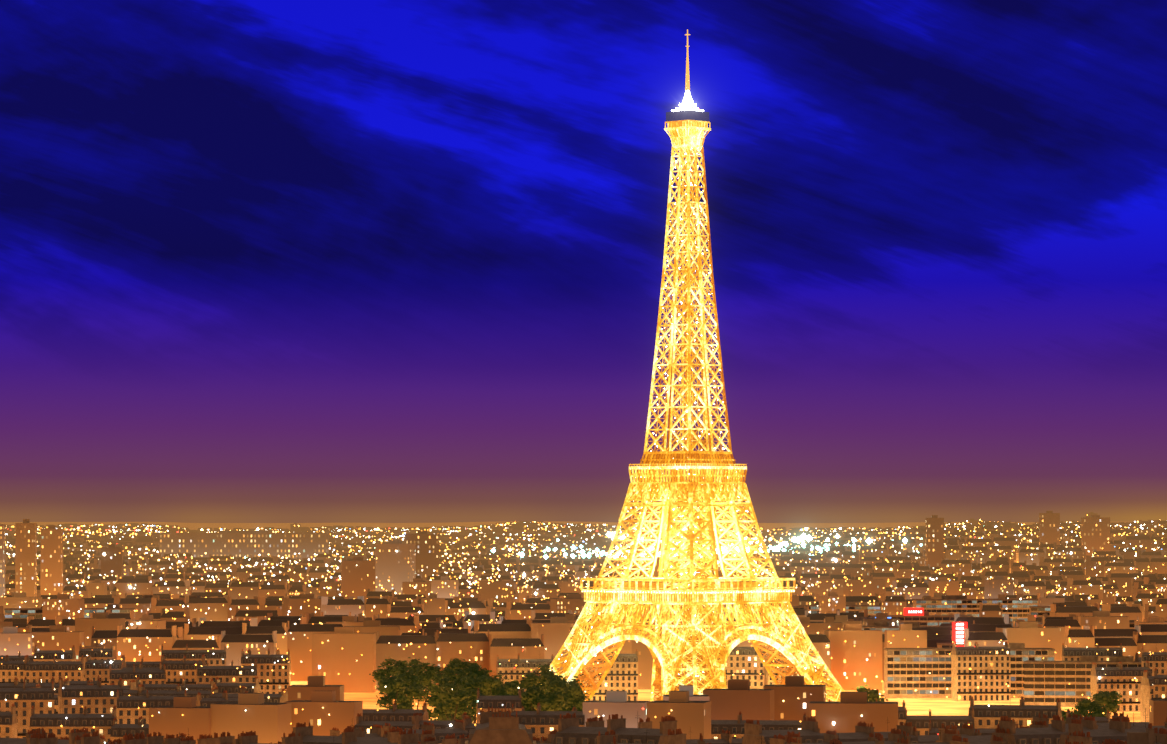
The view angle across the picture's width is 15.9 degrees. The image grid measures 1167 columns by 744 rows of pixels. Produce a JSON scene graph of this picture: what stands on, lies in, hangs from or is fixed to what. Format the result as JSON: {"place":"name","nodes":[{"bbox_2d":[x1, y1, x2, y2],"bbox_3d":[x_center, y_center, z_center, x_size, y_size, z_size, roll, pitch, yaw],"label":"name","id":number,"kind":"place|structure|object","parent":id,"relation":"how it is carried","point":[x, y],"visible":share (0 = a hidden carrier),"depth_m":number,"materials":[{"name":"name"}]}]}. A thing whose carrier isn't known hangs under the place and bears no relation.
{"place":"outdoors","nodes":[
{"label":"outdoors","id":0,"kind":"place"},
{"bbox_2d":[0,521,1140,722],"bbox_3d":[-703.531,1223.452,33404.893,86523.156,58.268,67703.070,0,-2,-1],"label":"ground","id":1,"kind":"structure","parent":0,"point":[935,706],"depth_m":37785.73,"materials":[{"name":"brown"}]},
{"bbox_2d":[0,511,1166,743],"bbox_3d":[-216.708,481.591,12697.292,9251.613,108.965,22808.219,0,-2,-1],"label":"city blocks","id":2,"kind":"structure","parent":1,"relation":"on","point":[350,653],"depth_m":3387.99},
{"bbox_2d":[0,595,1166,743],"bbox_3d":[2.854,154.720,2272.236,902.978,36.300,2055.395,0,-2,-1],"label":"city buildings","id":3,"kind":"structure","parent":1,"relation":"on","point":[96,686],"depth_m":1977.57,"materials":[{"name":"stone"}]},
{"bbox_2d":[0,706,1166,743],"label":"buildings","id":4,"kind":"structure","parent":1,"relation":"on","point":[499,727],"depth_m":844.99,"materials":[{"name":"stone"}]},
{"bbox_2d":[1,514,1165,742],"bbox_3d":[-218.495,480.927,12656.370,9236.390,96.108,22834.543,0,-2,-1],"label":"city lights","id":5,"kind":"object","parent":1,"relation":"on","point":[475,582],"visible":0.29,"depth_m":5511.59},
{"bbox_2d":[536,120,844,709],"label":"tower","id":6,"kind":"structure","parent":1,"relation":"on","point":[683,641],"depth_m":1975.11,"materials":[{"name":"gold metal"}]},
{"bbox_2d":[558,148,781,672],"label":"eiffel tower lamps","id":7,"kind":"object","parent":6,"relation":"on","point":[682,439],"visible":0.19,"depth_m":1977.05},
{"bbox_2d":[666,29,708,121],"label":"tower spire","id":8,"kind":"structure","parent":6,"relation":"attached to","point":[686,110],"depth_m":1987.38,"materials":[{"name":"white metal"}]},
{"bbox_2d":[491,532,921,558],"bbox_3d":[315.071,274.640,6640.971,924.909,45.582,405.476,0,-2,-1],"label":"city lights","id":9,"kind":"object","parent":1,"relation":"on","point":[802,537],"visible":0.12,"depth_m":6619.82},
{"bbox_2d":[854,611,972,647],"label":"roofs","id":10,"kind":"structure","parent":1,"relation":"on","point":[926,619],"depth_m":2699.61,"materials":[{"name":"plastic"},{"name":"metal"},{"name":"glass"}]},
{"bbox_2d":[875,608,966,646],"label":"illuminated signs","id":11,"kind":"object","parent":10,"relation":"attached to","point":[958,632],"visible":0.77,"depth_m":2214.78,"materials":[{"name":"red"}]},
{"bbox_2d":[0,0,1166,522],"label":"sky","id":12,"kind":"structure","parent":0,"point":[262,261],"materials":[{"name":"blue"}]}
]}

